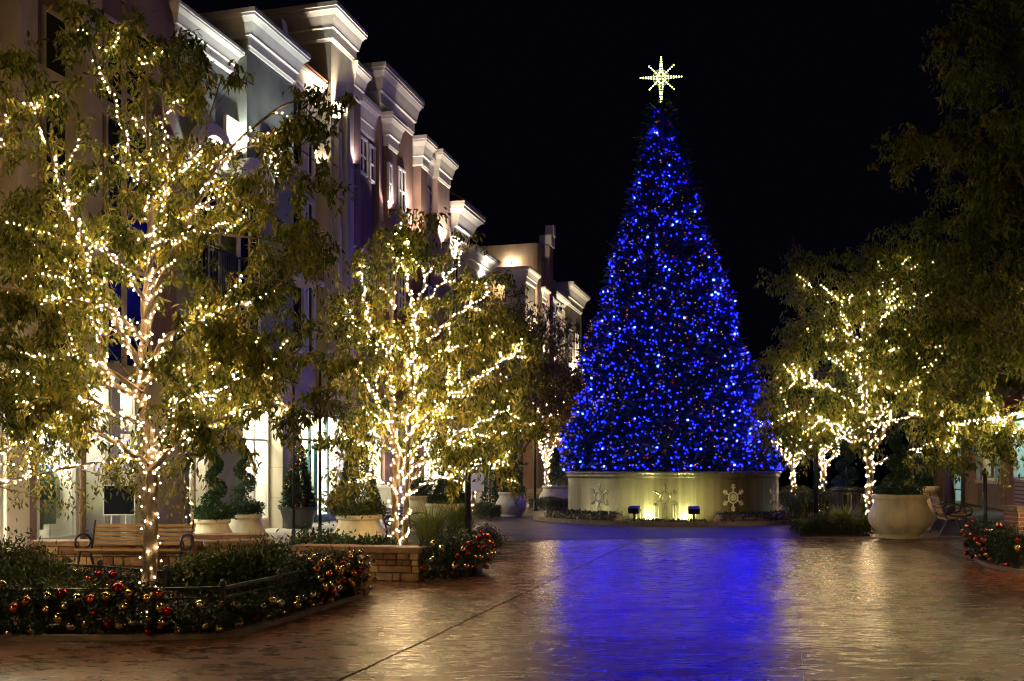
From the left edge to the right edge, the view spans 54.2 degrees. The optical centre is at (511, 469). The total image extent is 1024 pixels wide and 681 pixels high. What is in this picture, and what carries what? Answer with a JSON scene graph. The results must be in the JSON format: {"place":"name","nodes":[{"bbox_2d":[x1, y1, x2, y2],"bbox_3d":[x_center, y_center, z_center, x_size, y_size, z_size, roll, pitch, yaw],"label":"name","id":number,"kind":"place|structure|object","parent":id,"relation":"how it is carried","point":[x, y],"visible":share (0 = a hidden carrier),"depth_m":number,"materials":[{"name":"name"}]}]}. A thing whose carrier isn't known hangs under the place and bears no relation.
{"place":"outdoors","nodes":[
{"label":"outdoors","id":0,"kind":"place"},
{"bbox_2d":[20,500,531,571],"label":"sidewalk","id":1,"kind":"structure","parent":0,"point":[280,532],"depth_m":27.41,"materials":[{"name":"concrete"}]},
{"bbox_2d":[80,389,85,538],"bbox_3d":[-7.250,0.104,16.900,0.242,3.092,0.230,0,0,0],"label":"lamp post","id":2,"kind":"object","parent":1,"relation":"on","point":[82,519],"visible":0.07,"depth_m":16.86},
{"bbox_2d":[0,87,221,520],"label":"street tree","id":3,"kind":"object","parent":1,"relation":"on","point":[45,455],"visible":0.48,"depth_m":13.09,"materials":[{"name":"green plant"}]},
{"bbox_2d":[103,485,135,536],"bbox_3d":[-7.614,0.966,19.400,0.621,1.349,0.050,0,0,0],"label":"blackboard easel","id":4,"kind":"object","parent":1,"relation":"on","point":[116,504],"visible":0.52,"depth_m":19.38,"materials":[{"name":"metal"}]},
{"bbox_2d":[111,289,315,523],"bbox_3d":[-7.854,-1.781,24.471,6.233,6.896,5.134,0,0,-22],"label":"street tree","id":5,"kind":"object","parent":1,"relation":"on","point":[187,511],"visible":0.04,"depth_m":24.27,"materials":[{"name":"green plant"}]},
{"bbox_2d":[279,507,317,528],"bbox_3d":[-5.978,1.338,28.000,1.060,0.600,1.060,0,0,0],"label":"dark planter","id":6,"kind":"object","parent":1,"relation":"on","point":[303,516],"visible":0.84,"depth_m":27.64,"materials":[{"name":"ceramic"}]},
{"bbox_2d":[277,443,317,512],"bbox_3d":[-5.978,0.207,28.021,1.198,2.006,1.195,0,0,0],"label":"topiary shrub","id":7,"kind":"object","parent":6,"relation":"in","point":[304,483],"visible":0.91,"depth_m":27.82,"materials":[{"name":"green plant"}]},
{"bbox_2d":[389,276,570,510],"bbox_3d":[-1.680,-2.818,36.920,6.158,8.960,6.074,0,0,45],"label":"street tree","id":8,"kind":"object","parent":1,"relation":"on","point":[542,333],"visible":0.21,"depth_m":36.70,"materials":[{"name":"green plant"}]},
{"bbox_2d":[479,455,498,504],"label":"christmas tree","id":9,"kind":"object","parent":1,"relation":"on","point":[491,489],"visible":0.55,"depth_m":41.86,"materials":[{"name":"green plant"}]},
{"bbox_2d":[448,280,587,497],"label":"street tree","id":10,"kind":"object","parent":1,"relation":"on","point":[554,369],"visible":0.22,"depth_m":42.82,"materials":[{"name":"green plant"}]},
{"bbox_2d":[0,531,1023,680],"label":"pavement","id":11,"kind":"structure","parent":0,"point":[725,609],"depth_m":10.52,"materials":[{"name":"concrete"}]},
{"bbox_2d":[27,539,207,571],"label":"stone seat wall","id":12,"kind":"structure","parent":11,"relation":"on","point":[128,560],"depth_m":16.14,"materials":[{"name":"stone"}]},
{"bbox_2d":[74,520,195,568],"bbox_3d":[-5.786,1.222,15.379,1.655,0.871,0.699,0,0,2],"label":"park bench","id":13,"kind":"object","parent":11,"relation":"on","point":[93,540],"visible":0.83,"depth_m":15.62,"materials":[{"name":"brown wood"}]},
{"bbox_2d":[64,559,219,604],"bbox_3d":[-6.131,1.370,12.350,4.673,0.560,1.820,0,0,0],"label":"iron fence","id":14,"kind":"object","parent":11,"relation":"on","point":[165,571],"visible":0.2,"depth_m":11.81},
{"bbox_2d":[54,563,141,591],"bbox_3d":[-5.267,1.309,12.124,2.183,0.466,0.487,0,0,25],"label":"bauble garland","id":15,"kind":"object","parent":14,"relation":"attached to","point":[98,574],"visible":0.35,"depth_m":11.82},
{"bbox_2d":[1,591,344,633],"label":"planting bed","id":16,"kind":"object","parent":11,"relation":"on","point":[54,630],"depth_m":10.15,"materials":[{"name":"soil"}]},
{"bbox_2d":[0,526,84,603],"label":"shrub","id":17,"kind":"object","parent":16,"relation":"on","point":[30,568],"visible":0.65,"depth_m":11.52,"materials":[{"name":"green plant"}]},
{"bbox_2d":[0,566,104,609],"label":"shrub","id":18,"kind":"object","parent":16,"relation":"on","point":[66,583],"visible":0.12,"depth_m":11.15,"materials":[{"name":"green plant"}]},
{"bbox_2d":[0,0,359,613],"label":"street tree","id":19,"kind":"object","parent":16,"relation":"on","point":[232,347],"visible":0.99,"depth_m":10.66,"materials":[{"name":"green plant"}]},
{"bbox_2d":[6,34,287,586],"bbox_3d":[-4.016,-1.556,10.922,3.439,6.384,2.035,0,0,0],"label":"light string","id":20,"kind":"object","parent":19,"relation":"attached to","point":[146,296],"visible":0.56,"depth_m":10.80,"materials":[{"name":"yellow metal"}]},
{"bbox_2d":[161,539,269,601],"bbox_3d":[-3.631,1.214,12.130,1.173,0.816,1.381,0,0,44],"label":"shrub","id":21,"kind":"object","parent":16,"relation":"on","point":[199,571],"visible":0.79,"depth_m":11.86,"materials":[{"name":"green plant"}]},
{"bbox_2d":[210,528,322,597],"bbox_3d":[-3.014,1.151,12.297,1.459,0.883,1.306,0,0,0],"label":"shrub","id":22,"kind":"object","parent":16,"relation":"on","point":[274,562],"visible":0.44,"depth_m":12.12,"materials":[{"name":"green plant"}]},
{"bbox_2d":[0,555,355,633],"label":"iron fence","id":23,"kind":"object","parent":11,"relation":"on","point":[222,587],"visible":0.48,"depth_m":9.98,"materials":[{"name":"metal"}]},
{"bbox_2d":[0,575,173,638],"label":"bauble garland","id":24,"kind":"object","parent":23,"relation":"attached to","point":[61,604],"visible":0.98,"depth_m":9.63,"materials":[{"name":"red"}]},
{"bbox_2d":[141,580,306,636],"bbox_3d":[-2.808,1.444,10.400,0.812,0.521,2.204,0,0,33],"label":"bauble garland","id":25,"kind":"object","parent":23,"relation":"attached to","point":[241,614],"visible":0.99,"depth_m":9.94,"materials":[{"name":"plant"}]},
{"bbox_2d":[277,547,376,609],"bbox_3d":[-2.251,1.308,12.214,0.678,0.772,1.712,0,0,17],"label":"bauble garland","id":26,"kind":"object","parent":23,"relation":"attached to","point":[333,572],"visible":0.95,"depth_m":11.90,"materials":[{"name":"red"}]},
{"bbox_2d":[0,593,363,640],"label":"kerb","id":27,"kind":"structure","parent":11,"relation":"on","point":[183,636],"depth_m":9.72,"materials":[{"name":"stone"}]},
{"bbox_2d":[193,518,232,533],"bbox_3d":[-5.780,1.300,19.300,0.819,0.700,0.819,0,0,0],"label":"plant pot","id":28,"kind":"object","parent":11,"relation":"on","point":[212,526],"visible":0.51,"depth_m":19.02,"materials":[{"name":"ceramic"}]},
{"bbox_2d":[191,444,236,521],"bbox_3d":[-5.742,0.242,19.311,0.893,1.540,0.871,0,0,0],"label":"spiral topiary","id":29,"kind":"object","parent":28,"relation":"on","point":[211,509],"visible":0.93,"depth_m":19.19,"materials":[{"name":"green plant"}]},
{"bbox_2d":[170,533,267,539],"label":"stone seat wall","id":30,"kind":"structure","parent":11,"relation":"on","point":[213,536],"depth_m":17.71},
{"bbox_2d":[203,538,272,552],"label":"stone seat wall","id":31,"kind":"structure","parent":11,"relation":"on","point":[206,543],"depth_m":16.27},
{"bbox_2d":[229,513,265,532],"bbox_3d":[-5.500,1.280,20.600,0.839,0.740,0.839,0,0,0],"label":"plant pot","id":32,"kind":"object","parent":11,"relation":"on","point":[248,523],"visible":0.38,"depth_m":20.30,"materials":[{"name":"ceramic"}]},
{"bbox_2d":[223,436,265,514],"bbox_3d":[-5.514,0.132,20.598,0.901,1.663,0.914,0,0,0],"label":"spiral topiary","id":33,"kind":"object","parent":32,"relation":"in","point":[244,506],"visible":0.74,"depth_m":20.51,"materials":[{"name":"green plant"}]},
{"bbox_2d":[290,357,295,548],"bbox_3d":[-4.479,-0.347,20.500,0.141,3.995,0.134,0,0,0],"label":"lamp post","id":34,"kind":"object","parent":11,"relation":"on","point":[293,484],"visible":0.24,"depth_m":20.48,"materials":[{"name":"black metal"}]},
{"bbox_2d":[317,357,321,543],"bbox_3d":[-3.763,-0.298,19.600,0.154,3.896,0.146,0,0,0],"label":"lamp post","id":35,"kind":"object","parent":11,"relation":"on","point":[319,480],"visible":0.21,"depth_m":19.57,"materials":[{"name":"black metal"}]},
{"bbox_2d":[332,514,385,540],"bbox_3d":[-2.907,1.250,19.000,1.038,0.800,1.038,0,0,0],"label":"plant pot","id":36,"kind":"object","parent":11,"relation":"on","point":[371,526],"visible":0.56,"depth_m":18.63,"materials":[{"name":"ceramic"}]},
{"bbox_2d":[328,446,388,518],"bbox_3d":[-2.912,0.019,19.010,1.153,1.833,1.167,0,0,0],"label":"cone topiary","id":37,"kind":"object","parent":36,"relation":"on","point":[367,508],"visible":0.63,"depth_m":18.77,"materials":[{"name":"green plant"}]},
{"bbox_2d":[292,543,428,580],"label":"stone seat wall","id":38,"kind":"structure","parent":11,"relation":"on","point":[398,563],"depth_m":14.86,"materials":[{"name":"stone"}]},
{"bbox_2d":[357,542,419,545],"bbox_3d":[-2.326,1.460,16.280,1.681,0.420,2.240,0,0,0],"label":"planting bed","id":39,"kind":"object","parent":11,"relation":"on","point":[412,543],"depth_m":16.95,"materials":[{"name":"soil"}]},
{"bbox_2d":[286,521,323,550],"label":"leafy plant","id":40,"kind":"object","parent":39,"relation":"on","point":[304,538],"visible":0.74,"depth_m":15.75,"materials":[{"name":"green plant"}]},
{"bbox_2d":[294,207,563,544],"bbox_3d":[-1.260,-1.310,16.355,4.302,6.080,3.094,0,0,0],"label":"street tree","id":41,"kind":"object","parent":39,"relation":"on","point":[458,457],"visible":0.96,"depth_m":16.23,"materials":[{"name":"green plant"}]},
{"bbox_2d":[335,223,533,544],"bbox_3d":[-1.302,-1.207,16.515,3.362,5.891,2.080,0,0,0],"label":"light string","id":42,"kind":"object","parent":41,"relation":"attached to","point":[407,286],"visible":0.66,"depth_m":16.33,"materials":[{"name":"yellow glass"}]},
{"bbox_2d":[419,534,479,577],"bbox_3d":[-0.758,1.370,16.028,0.520,0.560,2.464,0,0,21],"label":"iron fence","id":43,"kind":"object","parent":11,"relation":"on","point":[475,571],"visible":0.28,"depth_m":15.18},
{"bbox_2d":[418,529,497,580],"bbox_3d":[-0.752,1.319,15.812,0.866,0.764,2.540,0,0,20],"label":"bauble garland","id":44,"kind":"object","parent":43,"relation":"attached to","point":[466,558],"visible":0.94,"depth_m":15.12,"materials":[{"name":"red"}]},
{"bbox_2d":[426,556,480,577],"bbox_3d":[-2.082,1.597,17.350,3.172,0.146,4.300,0,0,0],"label":"planting bed","id":45,"kind":"object","parent":11,"relation":"on","point":[466,573],"visible":0.09,"depth_m":15.30,"materials":[{"name":"soil"}]},
{"bbox_2d":[401,500,460,546],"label":"grass tuft","id":46,"kind":"object","parent":45,"relation":"on","point":[425,525],"visible":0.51,"depth_m":17.39,"materials":[{"name":"plant"}]},
{"bbox_2d":[417,522,491,563],"bbox_3d":[-0.952,1.209,16.354,1.404,0.727,1.594,0,0,0],"label":"shrub","id":47,"kind":"object","parent":45,"relation":"on","point":[457,533],"visible":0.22,"depth_m":16.24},
{"bbox_2d":[432,494,492,535],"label":"grass tuft","id":48,"kind":"object","parent":45,"relation":"on","point":[458,513],"visible":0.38,"depth_m":19.30,"materials":[{"name":"plant"}]},
{"bbox_2d":[464,348,471,536],"bbox_3d":[-0.836,-0.360,19.000,0.264,4.020,0.251,0,0,0],"label":"lamp post","id":49,"kind":"object","parent":11,"relation":"on","point":[468,505],"visible":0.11,"depth_m":18.95,"materials":[{"name":"black metal"}]},
{"bbox_2d":[867,0,1023,497],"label":"street tree","id":50,"kind":"object","parent":11,"relation":"on","point":[994,176],"visible":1,"depth_m":15.62,"materials":[{"name":"green plant"}]},
{"bbox_2d":[979,525,1023,568],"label":"iron fence","id":51,"kind":"object","parent":11,"relation":"on","point":[1017,567],"visible":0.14,"depth_m":16.58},
{"bbox_2d":[960,517,1023,568],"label":"bauble garland","id":52,"kind":"object","parent":51,"relation":"attached to","point":[987,540],"visible":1,"depth_m":17.00,"materials":[{"name":"red"}]},
{"bbox_2d":[1000,505,1023,559],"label":"brick pillar","id":53,"kind":"structure","parent":11,"relation":"on","point":[1014,513],"depth_m":17.45,"materials":[{"name":"brick"}]},
{"bbox_2d":[181,0,1023,471],"label":"sky","id":54,"kind":"structure","parent":0,"point":[782,104],"materials":[{"name":"black"}]},
{"bbox_2d":[270,475,1003,545],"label":"plaza","id":55,"kind":"structure","parent":0,"point":[525,526],"depth_m":27.06,"materials":[{"name":"concrete"}]},
{"bbox_2d":[0,0,179,557],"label":"mauve building","id":56,"kind":"structure","parent":55,"relation":"on","point":[20,18],"depth_m":20.56,"materials":[{"name":"paint"}]},
{"bbox_2d":[40,462,59,536],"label":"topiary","id":57,"kind":"object","parent":56,"relation":"in","point":[46,519],"visible":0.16,"depth_m":20.27,"materials":[{"name":"plant"}]},
{"bbox_2d":[41,5,66,240],"bbox_3d":[-9.053,-6.771,19.942,0.080,4.600,0.895,0,0,15],"label":"window","id":58,"kind":"structure","parent":56,"relation":"in","point":[51,23],"depth_m":19.79,"materials":[{"name":"beige paint"}]},
{"bbox_2d":[37,377,77,539],"bbox_3d":[-9.091,-0.225,19.943,0.090,3.250,1.160,0,0,15],"label":"window","id":59,"kind":"structure","parent":56,"relation":"in","point":[74,470],"depth_m":20.42,"materials":[{"name":"metal"}]},
{"bbox_2d":[88,382,110,536],"bbox_3d":[-8.777,-0.110,21.090,0.090,3.480,0.840,0,0,15],"label":"window","id":60,"kind":"structure","parent":56,"relation":"in","point":[107,391],"depth_m":21.43,"materials":[{"name":"metal"}]},
{"bbox_2d":[103,269,124,389],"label":"window","id":61,"kind":"structure","parent":56,"relation":"in","point":[118,350],"depth_m":21.68,"materials":[{"name":"beige paint"}]},
{"bbox_2d":[104,13,124,224],"bbox_3d":[-8.599,-7.422,21.606,0.080,4.600,0.634,0,0,15],"label":"window","id":62,"kind":"structure","parent":56,"relation":"in","point":[110,138],"depth_m":21.58,"materials":[{"name":"beige paint"}]},
{"bbox_2d":[119,385,136,536],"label":"window","id":63,"kind":"structure","parent":56,"relation":"in","point":[133,402],"depth_m":22.29,"materials":[{"name":"metal"}]},
{"bbox_2d":[124,20,151,237],"bbox_3d":[-8.388,-7.543,22.378,0.080,4.600,0.966,0,0,15],"label":"window","id":64,"kind":"structure","parent":56,"relation":"in","point":[143,227],"depth_m":22.28,"materials":[{"name":"beige paint"}]},
{"bbox_2d":[125,268,151,384],"bbox_3d":[-8.388,-3.143,22.378,0.080,2.600,0.966,0,0,15],"label":"window","id":65,"kind":"structure","parent":56,"relation":"in","point":[132,299],"depth_m":22.25,"materials":[{"name":"blue glass"}]},
{"bbox_2d":[169,0,367,532],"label":"tower building","id":66,"kind":"structure","parent":55,"relation":"on","point":[277,51],"depth_m":28.10,"materials":[{"name":"grey paint"}]},
{"bbox_2d":[195,159,220,293],"bbox_3d":[-7.639,-6.000,25.117,0.080,3.300,1.100,0,0,15],"label":"window","id":67,"kind":"structure","parent":66,"relation":"in","point":[205,198],"depth_m":25.27,"materials":[{"name":"black glass"}]},
{"bbox_2d":[236,197,260,333],"bbox_3d":[-6.950,-5.400,26.415,0.080,3.500,1.100,0,0,15],"label":"window","id":68,"kind":"structure","parent":66,"relation":"in","point":[241,251],"depth_m":26.20,"materials":[{"name":"black glass"}]},
{"bbox_2d":[244,407,268,519],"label":"window","id":69,"kind":"structure","parent":66,"relation":"in","point":[252,439],"depth_m":28.03,"materials":[{"name":"white glass"}]},
{"bbox_2d":[294,96,305,173],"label":"window","id":70,"kind":"structure","parent":66,"relation":"in","point":[296,109],"depth_m":30.45,"materials":[{"name":"grey glass"}]},
{"bbox_2d":[294,286,305,353],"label":"window","id":71,"kind":"structure","parent":66,"relation":"in","point":[301,303],"depth_m":30.45,"materials":[{"name":"grey glass"}]},
{"bbox_2d":[306,287,315,353],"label":"window","id":72,"kind":"structure","parent":66,"relation":"in","point":[310,302],"depth_m":31.09,"materials":[{"name":"grey glass"}]},
{"bbox_2d":[314,445,328,521],"bbox_3d":[-5.964,0.415,31.460,0.130,2.430,0.950,0,0,15],"label":"door","id":73,"kind":"structure","parent":66,"relation":"in","point":[325,457],"depth_m":31.52,"materials":[{"name":"teal paint"}]},
{"bbox_2d":[351,60,458,502],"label":"plum building","id":74,"kind":"structure","parent":55,"relation":"on","point":[400,164],"depth_m":36.56,"materials":[{"name":"paint"}]},
{"bbox_2d":[397,166,405,212],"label":"window","id":75,"kind":"structure","parent":74,"relation":"in","point":[401,173],"depth_m":37.75,"materials":[{"name":"white glass"}]},
{"bbox_2d":[425,503,464,534],"bbox_3d":[-1.624,1.240,24.800,1.238,0.820,1.238,0,0,0],"label":"plant pot","id":76,"kind":"object","parent":55,"relation":"on","point":[427,504],"visible":0.15,"depth_m":24.38,"materials":[{"name":"ceramic"}]},
{"bbox_2d":[425,467,464,503],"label":"cone topiary","id":77,"kind":"object","parent":76,"relation":"on","point":[438,493],"visible":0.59,"depth_m":24.57,"materials":[{"name":"plant"}]},
{"bbox_2d":[447,190,500,502],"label":"cream building","id":78,"kind":"structure","parent":55,"relation":"on","point":[467,218],"depth_m":44.92,"materials":[{"name":"paint"}]},
{"bbox_2d":[474,502,501,518],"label":"hedge","id":79,"kind":"object","parent":55,"relation":"on","point":[488,507],"visible":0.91,"depth_m":33.26,"materials":[{"name":"green plant"}]},
{"bbox_2d":[496,492,525,516],"bbox_3d":[-0.035,1.220,35.500,1.098,0.860,1.098,0,0,0],"label":"plant pot","id":80,"kind":"object","parent":55,"relation":"on","point":[506,502],"visible":0.82,"depth_m":35.10,"materials":[{"name":"grey paint"}]},
{"bbox_2d":[480,225,561,499],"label":"tan building","id":81,"kind":"structure","parent":55,"relation":"on","point":[532,268],"depth_m":53.88,"materials":[{"name":"paint"}]},
{"bbox_2d":[493,329,586,485],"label":"street tree","id":82,"kind":"object","parent":55,"relation":"on","point":[574,388],"visible":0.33,"depth_m":46.42,"materials":[{"name":"green plant"}]},
{"bbox_2d":[528,495,567,509],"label":"hedge","id":83,"kind":"object","parent":55,"relation":"on","point":[544,501],"visible":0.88,"depth_m":41.30,"materials":[{"name":"green plant"}]},
{"bbox_2d":[539,485,567,507],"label":"plant pot","id":84,"kind":"object","parent":55,"relation":"on","point":[560,491],"visible":0.59,"depth_m":43.45,"materials":[{"name":"ceramic"}]},
{"bbox_2d":[548,447,566,485],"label":"spiral topiary","id":85,"kind":"object","parent":84,"relation":"on","point":[555,465],"visible":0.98,"depth_m":43.92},
{"bbox_2d":[557,281,594,485],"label":"cream building","id":86,"kind":"structure","parent":55,"relation":"on","point":[573,297],"depth_m":63.36,"materials":[{"name":"paint"}]},
{"bbox_2d":[544,508,622,520],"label":"clipped hedge","id":87,"kind":"object","parent":55,"relation":"on","point":[584,515],"visible":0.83,"depth_m":30.94,"materials":[{"name":"plant"}]},
{"bbox_2d":[533,516,789,525],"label":"planter kerb","id":88,"kind":"structure","parent":55,"relation":"on","point":[644,523],"depth_m":29.38,"materials":[{"name":"concrete"}]},
{"bbox_2d":[565,471,781,521],"bbox_3d":[5.380,0.850,33.700,7.180,1.600,7.180,0,0,0],"label":"tree planter","id":89,"kind":"object","parent":55,"relation":"on","point":[670,495],"visible":0.93,"depth_m":30.55,"materials":[{"name":"beige concrete"}]},
{"bbox_2d":[558,96,786,474],"bbox_3d":[5.273,-6.019,33.771,7.680,13.033,7.671,0,0,0],"label":"christmas tree","id":90,"kind":"object","parent":89,"relation":"in","point":[702,291],"visible":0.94,"depth_m":32.20,"materials":[{"name":"blue plant"}]},
{"bbox_2d":[557,111,782,470],"bbox_3d":[5.254,-6.004,33.834,7.545,12.068,7.470,0,0,0],"label":"blue light string","id":91,"kind":"object","parent":90,"relation":"attached to","point":[582,413],"visible":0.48,"depth_m":31.72,"materials":[{"name":"plastic"}]},
{"bbox_2d":[713,509,789,521],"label":"clipped hedge","id":92,"kind":"object","parent":55,"relation":"on","point":[731,516],"visible":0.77,"depth_m":29.88,"materials":[{"name":"plant"}]},
{"bbox_2d":[763,385,847,489],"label":"street tree","id":93,"kind":"object","parent":55,"relation":"on","point":[793,472],"visible":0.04,"depth_m":45.91,"materials":[{"name":"green plant"}]},
{"bbox_2d":[756,347,909,490],"bbox_3d":[12.194,-1.897,39.198,6.264,7.106,6.062,0,0,14],"label":"street tree","id":94,"kind":"object","parent":55,"relation":"on","point":[835,441],"visible":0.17,"depth_m":38.71,"materials":[{"name":"green plant"}]},
{"bbox_2d":[800,529,869,535],"bbox_3d":[8.910,1.630,27.920,2.043,0.080,7.274,0,0,20],"label":"planting bed","id":95,"kind":"object","parent":55,"relation":"on","point":[832,534],"visible":0.21,"depth_m":24.70,"materials":[{"name":"soil"}]},
{"bbox_2d":[781,488,838,521],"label":"hedge","id":96,"kind":"object","parent":95,"relation":"on","point":[800,505],"visible":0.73,"depth_m":28.72,"materials":[{"name":"green plant"}]},
{"bbox_2d":[813,351,818,516],"bbox_3d":[8.390,-1.290,27.600,0.308,5.880,0.293,0,0,0],"label":"lamp post","id":97,"kind":"object","parent":95,"relation":"on","point":[815,499],"visible":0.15,"depth_m":27.55,"materials":[{"name":"black metal"}]},
{"bbox_2d":[789,514,875,535],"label":"hedge","id":98,"kind":"object","parent":95,"relation":"on","point":[817,524],"visible":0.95,"depth_m":24.81,"materials":[{"name":"green plant"}]},
{"bbox_2d":[830,486,863,517],"bbox_3d":[9.045,1.025,27.000,0.860,1.150,0.860,0,0,0],"label":"trash bin","id":99,"kind":"object","parent":95,"relation":"on","point":[847,496],"visible":0.52,"depth_m":26.73,"materials":[{"name":"black metal"}]},
{"bbox_2d":[740,216,999,533],"bbox_3d":[9.507,-2.340,25.590,7.490,8.088,5.079,0,0,0],"label":"street tree","id":100,"kind":"object","parent":95,"relation":"on","point":[870,276],"visible":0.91,"depth_m":25.13,"materials":[{"name":"green plant"}]},
{"bbox_2d":[868,494,932,538],"bbox_3d":[9.351,1.120,24.100,1.467,1.060,1.467,0,0,0],"label":"plant pot","id":101,"kind":"object","parent":55,"relation":"on","point":[900,516],"visible":0.95,"depth_m":23.57,"materials":[{"name":"ceramic"}]},
{"bbox_2d":[870,433,925,494],"bbox_3d":[9.344,-0.106,24.191,1.282,1.591,1.267,0,0,0],"label":"spiral topiary","id":102,"kind":"object","parent":101,"relation":"on","point":[896,466],"visible":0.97,"depth_m":24.08,"materials":[{"name":"plant"}]},
{"bbox_2d":[819,237,1023,520],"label":"street tree","id":103,"kind":"object","parent":55,"relation":"on","point":[949,481],"visible":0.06,"depth_m":31.24,"materials":[{"name":"green plant"}]},
{"bbox_2d":[917,486,942,529],"bbox_3d":[11.233,1.050,27.600,1.238,1.200,1.238,0,0,0],"label":"plant pot","id":104,"kind":"object","parent":55,"relation":"on","point":[932,490],"visible":0.22,"depth_m":27.13,"materials":[{"name":"paint"}]},
{"bbox_2d":[893,439,935,486],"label":"cone topiary","id":105,"kind":"object","parent":104,"relation":"on","point":[925,480],"visible":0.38,"depth_m":27.37,"materials":[{"name":"plant"}]},
{"bbox_2d":[929,493,972,536],"bbox_3d":[11.023,1.136,25.110,0.833,1.044,1.835,0,0,16],"label":"park bench","id":106,"kind":"object","parent":55,"relation":"on","point":[958,514],"visible":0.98,"depth_m":24.72,"materials":[{"name":"brown wood"}]},
{"bbox_2d":[930,287,1023,508],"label":"shop building","id":107,"kind":"structure","parent":55,"relation":"on","point":[1014,495],"depth_m":42.82,"materials":[{"name":"brown paint"}]},
{"bbox_3d":[10.478,1.200,31.000,0.899,0.900,0.899,0,0,0],"label":"plant pot","id":108,"kind":"object","parent":55,"relation":"on","visible":0},
{"bbox_2d":[830,441,859,486],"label":"spiral topiary","id":109,"kind":"object","parent":108,"relation":"in","point":[845,472],"visible":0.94,"depth_m":30.92,"materials":[{"name":"plant"}]},
{"bbox_2d":[940,498,1003,526],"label":"sidewalk","id":110,"kind":"structure","parent":0,"point":[995,515],"depth_m":38.32,"materials":[{"name":"concrete"}]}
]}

